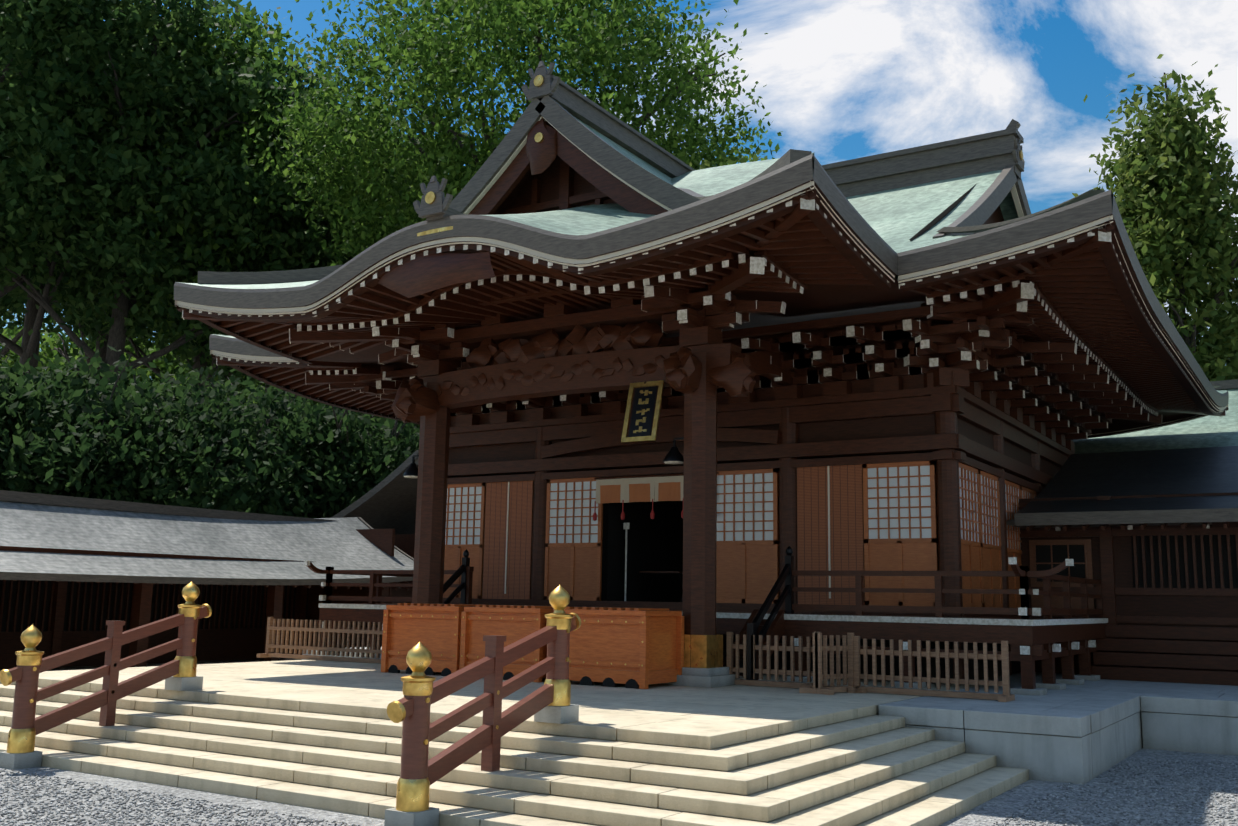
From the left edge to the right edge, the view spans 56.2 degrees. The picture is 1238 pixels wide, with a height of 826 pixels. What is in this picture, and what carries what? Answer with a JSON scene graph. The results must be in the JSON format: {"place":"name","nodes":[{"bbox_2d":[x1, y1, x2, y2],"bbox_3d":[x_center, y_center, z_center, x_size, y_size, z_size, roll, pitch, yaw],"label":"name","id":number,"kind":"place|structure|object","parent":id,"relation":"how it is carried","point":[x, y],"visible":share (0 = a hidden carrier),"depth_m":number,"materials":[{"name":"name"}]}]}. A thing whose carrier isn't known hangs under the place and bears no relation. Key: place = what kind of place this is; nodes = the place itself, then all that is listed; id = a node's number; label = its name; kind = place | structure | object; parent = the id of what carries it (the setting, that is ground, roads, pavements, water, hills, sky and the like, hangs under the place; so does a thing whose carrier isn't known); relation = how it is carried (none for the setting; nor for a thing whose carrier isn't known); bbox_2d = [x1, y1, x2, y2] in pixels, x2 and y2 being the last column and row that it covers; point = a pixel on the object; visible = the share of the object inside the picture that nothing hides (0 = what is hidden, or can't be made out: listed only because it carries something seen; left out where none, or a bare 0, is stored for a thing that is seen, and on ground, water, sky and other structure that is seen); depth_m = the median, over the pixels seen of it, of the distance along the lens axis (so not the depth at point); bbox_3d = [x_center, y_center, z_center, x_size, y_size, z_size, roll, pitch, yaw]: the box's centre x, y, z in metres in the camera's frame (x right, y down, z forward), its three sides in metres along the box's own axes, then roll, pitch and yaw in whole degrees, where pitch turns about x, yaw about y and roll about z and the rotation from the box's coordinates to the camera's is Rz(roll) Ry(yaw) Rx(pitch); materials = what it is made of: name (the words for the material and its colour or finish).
{"place":"outdoors","nodes":[
{"label":"outdoors","id":0,"kind":"place"},
{"bbox_2d":[0,727,1237,825],"bbox_3d":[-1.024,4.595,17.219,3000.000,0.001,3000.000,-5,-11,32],"label":"ground","id":1,"kind":"structure","parent":0,"point":[998,808],"depth_m":10.51,"materials":[{"name":"grey gravel"}]},
{"bbox_2d":[0,366,92,491],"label":"bush","id":2,"kind":"object","parent":1,"relation":"on","point":[10,458],"visible":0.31,"depth_m":31.07,"materials":[{"name":"green plant"}]},
{"bbox_2d":[0,3,112,358],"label":"forest tree","id":3,"kind":"object","parent":1,"relation":"on","point":[12,310],"depth_m":71.02,"materials":[{"name":"green plant"}]},
{"bbox_2d":[0,310,125,375],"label":"tree","id":4,"kind":"object","parent":1,"relation":"on","point":[48,344],"depth_m":89.99,"materials":[{"name":"green plant"}]},
{"bbox_2d":[0,342,139,495],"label":"tree","id":5,"kind":"object","parent":1,"relation":"on","point":[19,367],"depth_m":33.87,"materials":[{"name":"green plant"}]},
{"bbox_2d":[0,0,178,312],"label":"forest tree","id":6,"kind":"object","parent":1,"relation":"on","point":[28,124],"depth_m":53.15,"materials":[{"name":"green plant"}]},
{"bbox_2d":[6,19,210,401],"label":"forest tree","id":7,"kind":"object","parent":1,"relation":"on","point":[103,351],"depth_m":75.73,"materials":[{"name":"green plant"}]},
{"bbox_2d":[37,333,192,441],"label":"tree","id":8,"kind":"object","parent":1,"relation":"on","point":[153,376],"visible":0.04,"depth_m":88.88,"materials":[{"name":"green plant"}]},
{"bbox_2d":[0,352,232,504],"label":"bush","id":9,"kind":"object","parent":1,"relation":"on","point":[58,408],"depth_m":32.26,"materials":[{"name":"green plant"}]},
{"bbox_2d":[0,0,255,375],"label":"forest tree","id":10,"kind":"object","parent":1,"relation":"on","point":[90,143],"depth_m":57.29,"materials":[{"name":"green plant"}]},
{"bbox_2d":[11,345,279,503],"bbox_3d":[-15.621,3.018,38.511,11.026,9.804,12.150,-5,-11,32],"label":"bush","id":11,"kind":"object","parent":1,"relation":"on","point":[121,362],"depth_m":37.05,"materials":[{"name":"green plant"}]},
{"bbox_2d":[0,0,321,386],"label":"forest tree","id":12,"kind":"object","parent":1,"relation":"on","point":[128,222],"depth_m":56.46,"materials":[{"name":"green plant"}]},
{"bbox_2d":[50,0,356,390],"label":"forest tree","id":13,"kind":"object","parent":1,"relation":"on","point":[261,42],"depth_m":60.22,"materials":[{"name":"green plant"}]},
{"bbox_2d":[0,490,413,670],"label":"corridor","id":14,"kind":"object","parent":1,"relation":"on","point":[76,571],"visible":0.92,"depth_m":26.66,"materials":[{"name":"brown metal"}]},
{"bbox_2d":[62,366,375,517],"bbox_3d":[-12.937,2.987,37.083,10.960,9.500,10.510,-5,-11,32],"label":"bush","id":15,"kind":"object","parent":1,"relation":"on","point":[260,463],"depth_m":34.48,"materials":[{"name":"green plant"}]},
{"bbox_2d":[98,28,342,397],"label":"forest tree","id":16,"kind":"object","parent":1,"relation":"on","point":[176,356],"depth_m":79.64,"materials":[{"name":"green plant"}]},
{"bbox_2d":[135,358,325,437],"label":"tree","id":17,"kind":"object","parent":1,"relation":"on","point":[185,371],"depth_m":91.23,"materials":[{"name":"green plant"}]},
{"bbox_2d":[92,43,426,429],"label":"forest tree","id":18,"kind":"object","parent":1,"relation":"on","point":[277,264],"depth_m":58.61,"materials":[{"name":"green plant"}]},
{"bbox_2d":[171,88,420,419],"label":"forest tree","id":19,"kind":"object","parent":1,"relation":"on","point":[294,267],"depth_m":63.41,"materials":[{"name":"green plant"}]},
{"bbox_2d":[239,380,356,412],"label":"tree","id":20,"kind":"object","parent":1,"relation":"on","point":[263,385],"depth_m":91.37,"materials":[{"name":"green plant"}]},
{"bbox_2d":[196,376,400,517],"bbox_3d":[-11.073,3.420,41.156,10.828,10.011,10.160,-5,-11,32],"label":"bush","id":21,"kind":"object","parent":1,"relation":"on","point":[298,408],"depth_m":38.27,"materials":[{"name":"green plant"}]},
{"bbox_2d":[210,102,416,415],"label":"forest tree","id":22,"kind":"object","parent":1,"relation":"on","point":[391,140],"depth_m":81.72,"materials":[{"name":"green plant"}]},
{"bbox_2d":[209,389,419,517],"bbox_3d":[-9.307,3.229,39.071,9.438,9.783,10.509,-5,-11,32],"label":"bush","id":23,"kind":"object","parent":1,"relation":"on","point":[400,445],"depth_m":37.69,"materials":[{"name":"green plant"}]},
{"bbox_2d":[293,415,419,492],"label":"bush","id":24,"kind":"object","parent":1,"relation":"on","point":[418,426],"depth_m":42.80,"materials":[{"name":"green plant"}]},
{"bbox_2d":[331,450,418,603],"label":"corridor building","id":25,"kind":"structure","parent":1,"relation":"on","point":[389,501],"depth_m":33.91,"materials":[{"name":"brown wood"}]},
{"bbox_2d":[270,109,480,433],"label":"forest tree","id":26,"kind":"object","parent":1,"relation":"on","point":[323,262],"depth_m":62.95,"materials":[{"name":"green plant"}]},
{"bbox_2d":[384,585,580,825],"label":"step rail","id":27,"kind":"object","parent":1,"relation":"on","point":[549,700],"visible":1,"depth_m":9.88,"materials":[{"name":"paint"}]},
{"bbox_2d":[232,0,781,265],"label":"tree","id":28,"kind":"object","parent":1,"relation":"on","point":[513,25],"depth_m":49.51,"materials":[{"name":"green plant"}]},
{"bbox_2d":[0,657,1028,825],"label":"stairs","id":29,"kind":"structure","parent":1,"relation":"on","point":[321,734],"depth_m":10.94,"materials":[{"name":"stone"}]},
{"bbox_2d":[0,581,211,769],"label":"step rail","id":30,"kind":"object","parent":29,"relation":"on","point":[178,673],"visible":1,"depth_m":12.77,"materials":[{"name":"paint"}]},
{"bbox_2d":[381,603,683,688],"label":"offering boxes","id":31,"kind":"object","parent":29,"relation":"on","point":[638,648],"visible":0.77,"depth_m":16.01,"materials":[{"name":"brown wood"}]},
{"bbox_2d":[372,264,790,687],"bbox_3d":[-0.572,1.104,18.412,9.400,5.939,4.485,-5,-11,32],"label":"porch","id":32,"kind":"object","parent":29,"relation":"on","point":[700,365],"visible":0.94,"depth_m":17.41,"materials":[{"name":"brown wood"}]},
{"bbox_2d":[257,617,1014,701],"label":"picket fences","id":33,"kind":"object","parent":29,"relation":"on","point":[854,676],"visible":0.79,"depth_m":15.17,"materials":[{"name":"brown wood"}]},
{"bbox_2d":[0,759,1237,825],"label":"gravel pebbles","id":34,"kind":"object","parent":1,"relation":"on","point":[127,796],"visible":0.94,"depth_m":10.34,"materials":[{"name":"grey gravel"}]},
{"bbox_2d":[679,153,767,168],"bbox_3d":[2.685,-0.326,40.572,11.256,17.692,12.414,-5,-11,32],"label":"tree","id":35,"kind":"object","parent":1,"relation":"on","point":[730,161],"depth_m":39.97,"materials":[{"name":"green plant"}]},
{"bbox_2d":[302,647,1237,784],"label":"stone plinth","id":36,"kind":"structure","parent":1,"relation":"on","point":[1086,732],"depth_m":13.54,"materials":[{"name":"grey stone"}]},
{"bbox_2d":[304,385,1107,695],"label":"shrine building","id":37,"kind":"structure","parent":36,"relation":"on","point":[944,583],"depth_m":18.98,"materials":[{"name":"brown wood"}]},
{"bbox_2d":[593,472,717,601],"bbox_3d":[1.609,2.515,21.730,2.500,2.345,3.970,-5,-11,32],"label":"entrance curtain","id":38,"kind":"object","parent":37,"relation":"on","point":[640,488],"visible":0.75,"depth_m":20.53,"materials":[{"name":"beige fabric"}]},
{"bbox_2d":[482,464,863,604],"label":"wooden doors","id":39,"kind":"structure","parent":37,"relation":"on","point":[846,525],"depth_m":18.71,"materials":[{"name":"brown wood"}]},
{"bbox_2d":[174,185,1227,434],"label":"roof soffit","id":40,"kind":"structure","parent":37,"relation":"on","point":[820,301],"depth_m":17.85,"materials":[{"name":"brown wood"}]},
{"bbox_2d":[174,154,1228,437],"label":"roof eaves","id":41,"kind":"object","parent":37,"relation":"on","point":[542,246],"visible":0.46,"depth_m":14.75,"materials":[{"name":"grey metal"}]},
{"bbox_2d":[179,153,1226,393],"bbox_3d":[2.252,-2.653,23.453,16.280,3.909,17.800,-5,-11,32],"label":"roof","id":42,"kind":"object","parent":37,"relation":"on","point":[895,219],"visible":0.06,"depth_m":19.96,"materials":[{"name":"green metal"}]},
{"bbox_2d":[182,194,1225,424],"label":"roof rafters","id":43,"kind":"object","parent":37,"relation":"on","point":[1070,295],"visible":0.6,"depth_m":16.79,"materials":[{"name":"brown wood"}]},
{"bbox_2d":[198,61,1220,387],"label":"roof ridges","id":44,"kind":"object","parent":37,"relation":"on","point":[562,145],"visible":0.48,"depth_m":18.55,"materials":[{"name":"grey metal"}]},
{"bbox_2d":[329,300,1148,451],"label":"eave brackets","id":45,"kind":"object","parent":37,"relation":"on","point":[1062,394],"visible":0.5,"depth_m":18.73,"materials":[{"name":"brown wood"}]},
{"bbox_2d":[445,466,1033,549],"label":"hall shoji bars","id":46,"kind":"object","parent":37,"relation":"on","point":[1013,504],"visible":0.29,"depth_m":19.34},
{"bbox_2d":[445,466,1034,549],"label":"window panes","id":47,"kind":"object","parent":37,"relation":"on","point":[893,502],"visible":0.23,"depth_m":19.32,"materials":[{"name":"white paper"}]},
{"bbox_2d":[1007,446,1237,685],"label":"annex","id":48,"kind":"object","parent":36,"relation":"on","point":[1148,539],"visible":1,"depth_m":19.65,"materials":[{"name":"brown wood"}]},
{"bbox_2d":[1071,379,1237,453],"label":"roof","id":49,"kind":"structure","parent":48,"relation":"on","point":[1211,431],"depth_m":26.87,"materials":[{"name":"teal metal"}]},
{"bbox_2d":[1072,54,1237,380],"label":"tree","id":50,"kind":"object","parent":1,"relation":"on","point":[1154,173],"depth_m":42.21,"materials":[{"name":"green plant"}]},
{"bbox_2d":[2,0,1237,358],"label":"sky","id":51,"kind":"structure","parent":0,"point":[844,80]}
]}

